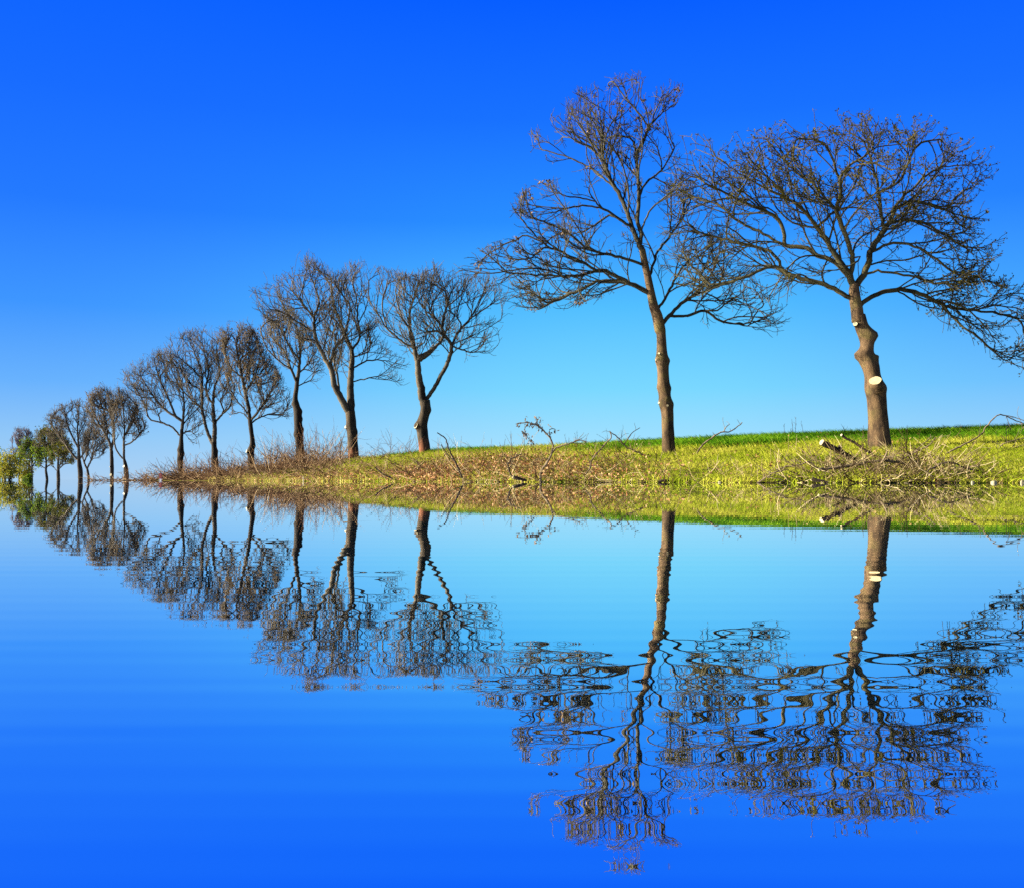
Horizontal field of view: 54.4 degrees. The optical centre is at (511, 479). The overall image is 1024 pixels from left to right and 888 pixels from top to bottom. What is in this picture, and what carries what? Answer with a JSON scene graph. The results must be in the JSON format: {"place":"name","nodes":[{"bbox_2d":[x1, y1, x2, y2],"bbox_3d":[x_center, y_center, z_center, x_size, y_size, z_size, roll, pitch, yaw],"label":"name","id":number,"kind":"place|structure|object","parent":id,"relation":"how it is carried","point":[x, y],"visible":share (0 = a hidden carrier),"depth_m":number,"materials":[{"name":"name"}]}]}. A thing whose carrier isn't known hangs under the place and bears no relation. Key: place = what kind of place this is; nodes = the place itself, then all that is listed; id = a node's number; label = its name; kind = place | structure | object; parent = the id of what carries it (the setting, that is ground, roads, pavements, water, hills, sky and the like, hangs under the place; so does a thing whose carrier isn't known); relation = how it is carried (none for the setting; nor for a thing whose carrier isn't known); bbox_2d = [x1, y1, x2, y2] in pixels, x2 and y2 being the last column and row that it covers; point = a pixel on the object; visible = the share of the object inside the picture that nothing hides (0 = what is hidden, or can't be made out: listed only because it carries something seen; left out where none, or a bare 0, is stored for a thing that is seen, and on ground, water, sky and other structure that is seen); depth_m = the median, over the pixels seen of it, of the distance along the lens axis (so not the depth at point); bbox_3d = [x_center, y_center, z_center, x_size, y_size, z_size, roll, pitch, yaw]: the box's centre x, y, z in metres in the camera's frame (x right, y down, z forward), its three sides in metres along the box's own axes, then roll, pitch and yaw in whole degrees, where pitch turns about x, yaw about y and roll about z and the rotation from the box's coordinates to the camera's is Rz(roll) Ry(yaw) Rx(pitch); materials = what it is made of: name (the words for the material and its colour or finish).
{"place":"outdoors","nodes":[
{"label":"outdoors","id":0,"kind":"place"},
{"bbox_2d":[14,436,44,479],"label":"leafy tree","id":1,"kind":"object","parent":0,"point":[27,445],"visible":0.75,"depth_m":204.92,"materials":[{"name":"green plant"}]},
{"bbox_2d":[0,479,1023,887],"bbox_3d":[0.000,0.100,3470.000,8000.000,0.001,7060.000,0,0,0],"label":"water","id":2,"kind":"structure","parent":0,"point":[460,685],"depth_m":0.48,"materials":[{"name":"blue liquid"}]},
{"bbox_2d":[0,444,26,479],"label":"leafy bush","id":3,"kind":"object","parent":2,"relation":"on","point":[9,471],"visible":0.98,"depth_m":196.08,"materials":[{"name":"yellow plant"}]},
{"bbox_2d":[9,425,36,479],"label":"bare tree","id":4,"kind":"object","parent":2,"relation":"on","point":[19,431],"visible":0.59,"depth_m":212.19,"materials":[{"name":"plant"}]},
{"bbox_2d":[15,460,35,479],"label":"leafy bush","id":5,"kind":"object","parent":2,"relation":"on","point":[25,472],"visible":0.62,"depth_m":205.62,"materials":[{"name":"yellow plant"}]},
{"bbox_2d":[22,473,32,479],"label":"leafy bush","id":6,"kind":"object","parent":2,"relation":"on","point":[27,476],"visible":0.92,"depth_m":185.75,"materials":[{"name":"green plant"}]},
{"bbox_2d":[29,424,57,479],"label":"leafy tree","id":7,"kind":"object","parent":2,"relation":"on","point":[41,441],"visible":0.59,"depth_m":194.63,"materials":[{"name":"green plant"}]},
{"bbox_2d":[44,427,76,479],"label":"leafy tree","id":8,"kind":"object","parent":2,"relation":"on","point":[63,452],"visible":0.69,"depth_m":184.61,"materials":[{"name":"green plant"}]},
{"bbox_2d":[83,381,122,479],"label":"bare tree","id":9,"kind":"object","parent":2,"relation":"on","point":[93,397],"visible":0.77,"depth_m":141.63,"materials":[{"name":"beige plant"}]},
{"bbox_2d":[812,477,827,482],"bbox_3d":[8.755,0.013,28.327,0.452,0.177,0.115,0,0,7],"label":"cut log","id":10,"kind":"object","parent":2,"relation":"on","point":[814,479],"visible":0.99,"depth_m":28.29,"materials":[{"name":"brown wood"}]},
{"bbox_2d":[0,0,1023,478],"label":"sky","id":11,"kind":"structure","parent":0,"point":[158,158],"materials":[{"name":"blue"}]},
{"bbox_2d":[177,431,1023,482],"bbox_3d":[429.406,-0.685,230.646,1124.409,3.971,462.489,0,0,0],"label":"ground","id":12,"kind":"structure","parent":0,"point":[417,481],"depth_m":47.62,"materials":[{"name":"green plant"}]},
{"bbox_2d":[41,398,99,479],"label":"bare tree","id":13,"kind":"object","parent":12,"relation":"on","point":[62,426],"visible":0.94,"depth_m":164.72,"materials":[{"name":"brown plant"}]},
{"bbox_2d":[81,425,108,479],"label":"bare tree","id":14,"kind":"object","parent":12,"relation":"on","point":[103,446],"visible":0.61,"depth_m":169.87,"materials":[{"name":"brown plant"}]},
{"bbox_2d":[105,383,148,478],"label":"bare tree","id":15,"kind":"object","parent":12,"relation":"on","point":[133,411],"visible":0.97,"depth_m":139.38,"materials":[{"name":"beige plant"}]},
{"bbox_2d":[117,346,208,472],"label":"bare tree","id":16,"kind":"object","parent":12,"relation":"on","point":[180,448],"visible":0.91,"depth_m":107.10,"materials":[{"name":"brown plant"}]},
{"bbox_2d":[158,322,240,467],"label":"bare tree","id":17,"kind":"object","parent":12,"relation":"on","point":[216,355],"visible":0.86,"depth_m":106.60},
{"bbox_2d":[216,320,292,466],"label":"tan leaved tree","id":18,"kind":"object","parent":12,"relation":"on","point":[251,353],"visible":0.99,"depth_m":97.83,"materials":[{"name":"brown plant"}]},
{"bbox_2d":[82,419,468,481],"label":"brambles","id":19,"kind":"object","parent":12,"relation":"on","point":[282,463],"visible":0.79,"depth_m":76.30,"materials":[{"name":"brown plant"}]},
{"bbox_2d":[256,301,326,460],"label":"knobbly tree","id":20,"kind":"object","parent":12,"relation":"on","point":[297,411],"visible":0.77,"depth_m":84.13,"materials":[{"name":"brown wood"}]},
{"bbox_2d":[249,250,410,458],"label":"twin stem tree","id":21,"kind":"object","parent":12,"relation":"on","point":[348,406],"visible":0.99,"depth_m":76.86,"materials":[{"name":"brown plant"}]},
{"bbox_2d":[333,435,345,465],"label":"sapling","id":22,"kind":"object","parent":12,"relation":"on","point":[340,450],"visible":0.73,"depth_m":69.01,"materials":[{"name":"brown plant"}]},
{"bbox_2d":[375,464,399,480],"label":"fallen branch","id":23,"kind":"object","parent":12,"relation":"on","point":[386,475],"visible":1,"depth_m":47.46,"materials":[{"name":"brown wood"}]},
{"bbox_2d":[363,260,520,453],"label":"forked tree","id":24,"kind":"object","parent":12,"relation":"on","point":[420,426],"visible":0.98,"depth_m":69.38,"materials":[{"name":"brown plant"}]},
{"bbox_2d":[437,432,463,480],"bbox_3d":[-2.644,-0.962,42.764,1.225,2.106,0.227,0,0,-19],"label":"fallen branch","id":25,"kind":"object","parent":12,"relation":"on","point":[453,459],"visible":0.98,"depth_m":42.73,"materials":[{"name":"brown wood"}]},
{"bbox_2d":[502,454,521,476],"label":"fallen branch","id":26,"kind":"object","parent":12,"relation":"on","point":[511,463],"visible":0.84,"depth_m":39.49,"materials":[{"name":"brown wood"}]},
{"bbox_2d":[512,475,526,480],"bbox_3d":[0.298,-0.042,38.807,0.580,0.253,0.171,0,0,-8],"label":"cut log","id":27,"kind":"object","parent":12,"relation":"on","point":[518,478],"visible":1,"depth_m":38.75,"materials":[{"name":"brown wood"}]},
{"bbox_2d":[516,416,558,481],"bbox_3d":[0.984,-1.150,37.683,1.691,2.540,0.731,0,0,0],"label":"fallen branch","id":28,"kind":"object","parent":12,"relation":"on","point":[546,433],"visible":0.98,"depth_m":37.70,"materials":[{"name":"brown wood"}]},
{"bbox_2d":[540,433,588,463],"bbox_3d":[2.057,-0.995,40.115,2.066,1.792,0.664,0,0,0],"label":"fallen branch","id":29,"kind":"object","parent":12,"relation":"on","point":[576,439],"visible":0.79,"depth_m":40.10,"materials":[{"name":"brown wood"}]},
{"bbox_2d":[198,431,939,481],"bbox_3d":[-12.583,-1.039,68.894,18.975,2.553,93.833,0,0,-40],"label":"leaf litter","id":30,"kind":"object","parent":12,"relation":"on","point":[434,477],"visible":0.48,"depth_m":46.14,"materials":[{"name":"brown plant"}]},
{"bbox_2d":[586,431,611,473],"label":"fallen branch","id":31,"kind":"object","parent":12,"relation":"on","point":[594,456],"visible":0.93,"depth_m":37.60,"materials":[{"name":"brown wood"}]},
{"bbox_2d":[446,69,791,453],"bbox_3d":[4.824,-9.940,44.608,16.002,18.808,7.827,0,0,-21],"label":"tall tree","id":32,"kind":"object","parent":12,"relation":"on","point":[665,401],"visible":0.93,"depth_m":44.37,"materials":[{"name":"brown plant"}]},
{"bbox_2d":[603,427,649,456],"bbox_3d":[5.125,-1.685,43.821,2.286,1.615,0.548,0,0,22],"label":"fallen branch","id":33,"kind":"object","parent":12,"relation":"on","point":[634,450],"visible":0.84,"depth_m":43.77,"materials":[{"name":"brown wood"}]},
{"bbox_2d":[658,477,675,481],"bbox_3d":[5.238,0.009,32.988,0.820,0.233,0.147,0,0,-8],"label":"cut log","id":34,"kind":"object","parent":12,"relation":"on","point":[661,480],"visible":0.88,"depth_m":32.94,"materials":[{"name":"brown wood"}]},
{"bbox_2d":[354,421,1023,482],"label":"brushwood","id":35,"kind":"object","parent":12,"relation":"on","point":[913,468],"visible":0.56,"depth_m":31.71,"materials":[{"name":"brown wood"}]},
{"bbox_2d":[384,423,1023,456],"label":"field grass","id":36,"kind":"structure","parent":12,"relation":"on","point":[941,430],"depth_m":45.41,"materials":[{"name":"green plant"}]},
{"bbox_2d":[685,459,727,475],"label":"fallen branch","id":37,"kind":"object","parent":12,"relation":"on","point":[707,469],"visible":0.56,"depth_m":33.14,"materials":[{"name":"brown wood"}]},
{"bbox_2d":[696,421,741,453],"bbox_3d":[8.751,-1.787,42.390,2.162,1.727,0.458,0,0,-18],"label":"fallen branch","id":38,"kind":"object","parent":12,"relation":"on","point":[701,446],"visible":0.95,"depth_m":42.31,"materials":[{"name":"brown wood"}]},
{"bbox_2d":[757,459,794,482],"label":"fallen branch","id":39,"kind":"object","parent":12,"relation":"on","point":[763,478],"visible":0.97,"depth_m":30.45,"materials":[{"name":"brown wood"}]},
{"bbox_2d":[776,453,828,469],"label":"fallen branch","id":40,"kind":"object","parent":12,"relation":"on","point":[811,462],"visible":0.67,"depth_m":32.30,"materials":[{"name":"brown wood"}]},
{"bbox_2d":[646,108,1023,447],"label":"spreading tree","id":41,"kind":"object","parent":12,"relation":"on","point":[866,357],"visible":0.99,"depth_m":37.26,"materials":[{"name":"brown plant"}]},
{"bbox_2d":[819,440,855,459],"bbox_3d":[11.133,-0.911,33.767,1.413,0.878,0.289,0,0,-4],"label":"cut log","id":42,"kind":"object","parent":12,"relation":"on","point":[824,444],"visible":0.59,"depth_m":33.65,"materials":[{"name":"brown wood"}]},
{"bbox_2d":[840,434,876,457],"bbox_3d":[11.862,-1.082,33.824,1.361,0.944,0.364,0,0,14],"label":"cut log","id":43,"kind":"object","parent":12,"relation":"on","point":[850,440],"visible":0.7,"depth_m":33.83,"materials":[{"name":"brown wood"}]},
{"bbox_2d":[818,445,933,470],"bbox_3d":[11.536,-0.604,30.674,4.527,0.895,0.744,0,0,-8],"label":"fallen branch","id":44,"kind":"object","parent":12,"relation":"on","point":[848,465],"visible":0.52,"depth_m":30.44,"materials":[{"name":"brown wood"}]},
{"bbox_2d":[872,451,898,470],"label":"fallen branch","id":45,"kind":"object","parent":12,"relation":"on","point":[885,456],"visible":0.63,"depth_m":30.46,"materials":[{"name":"brown wood"}]},
{"bbox_2d":[899,434,947,458],"bbox_3d":[13.602,-1.037,33.303,1.711,0.948,0.636,0,0,0],"label":"fallen branch","id":46,"kind":"object","parent":12,"relation":"on","point":[931,441],"visible":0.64,"depth_m":33.34,"materials":[{"name":"brown wood"}]},
{"bbox_2d":[944,458,971,476],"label":"fallen branch","id":47,"kind":"object","parent":12,"relation":"on","point":[959,471],"visible":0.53,"depth_m":29.10,"materials":[{"name":"brown wood"}]},
{"bbox_2d":[919,450,1008,476],"bbox_3d":[13.240,-0.425,29.269,2.856,0.866,0.604,0,0,-15],"label":"fallen branch","id":48,"kind":"object","parent":12,"relation":"on","point":[935,466],"visible":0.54,"depth_m":29.24,"materials":[{"name":"brown wood"}]},
{"bbox_2d":[946,407,1023,452],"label":"fallen branch","id":49,"kind":"object","parent":12,"relation":"on","point":[955,448],"visible":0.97,"depth_m":34.75,"materials":[{"name":"brown wood"}]},
{"bbox_2d":[996,422,1008,443],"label":"dry weed","id":50,"kind":"object","parent":12,"relation":"on","point":[1006,435],"visible":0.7,"depth_m":36.07,"materials":[{"name":"green plant"}]},
{"bbox_2d":[992,428,1023,448],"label":"fallen branch","id":51,"kind":"object","parent":12,"relation":"on","point":[1009,441],"visible":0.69,"depth_m":35.30,"materials":[{"name":"brown wood"}]},
{"bbox_2d":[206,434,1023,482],"bbox_3d":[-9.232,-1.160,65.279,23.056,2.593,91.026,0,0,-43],"label":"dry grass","id":52,"kind":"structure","parent":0,"point":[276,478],"depth_m":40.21,"materials":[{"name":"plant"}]}
]}

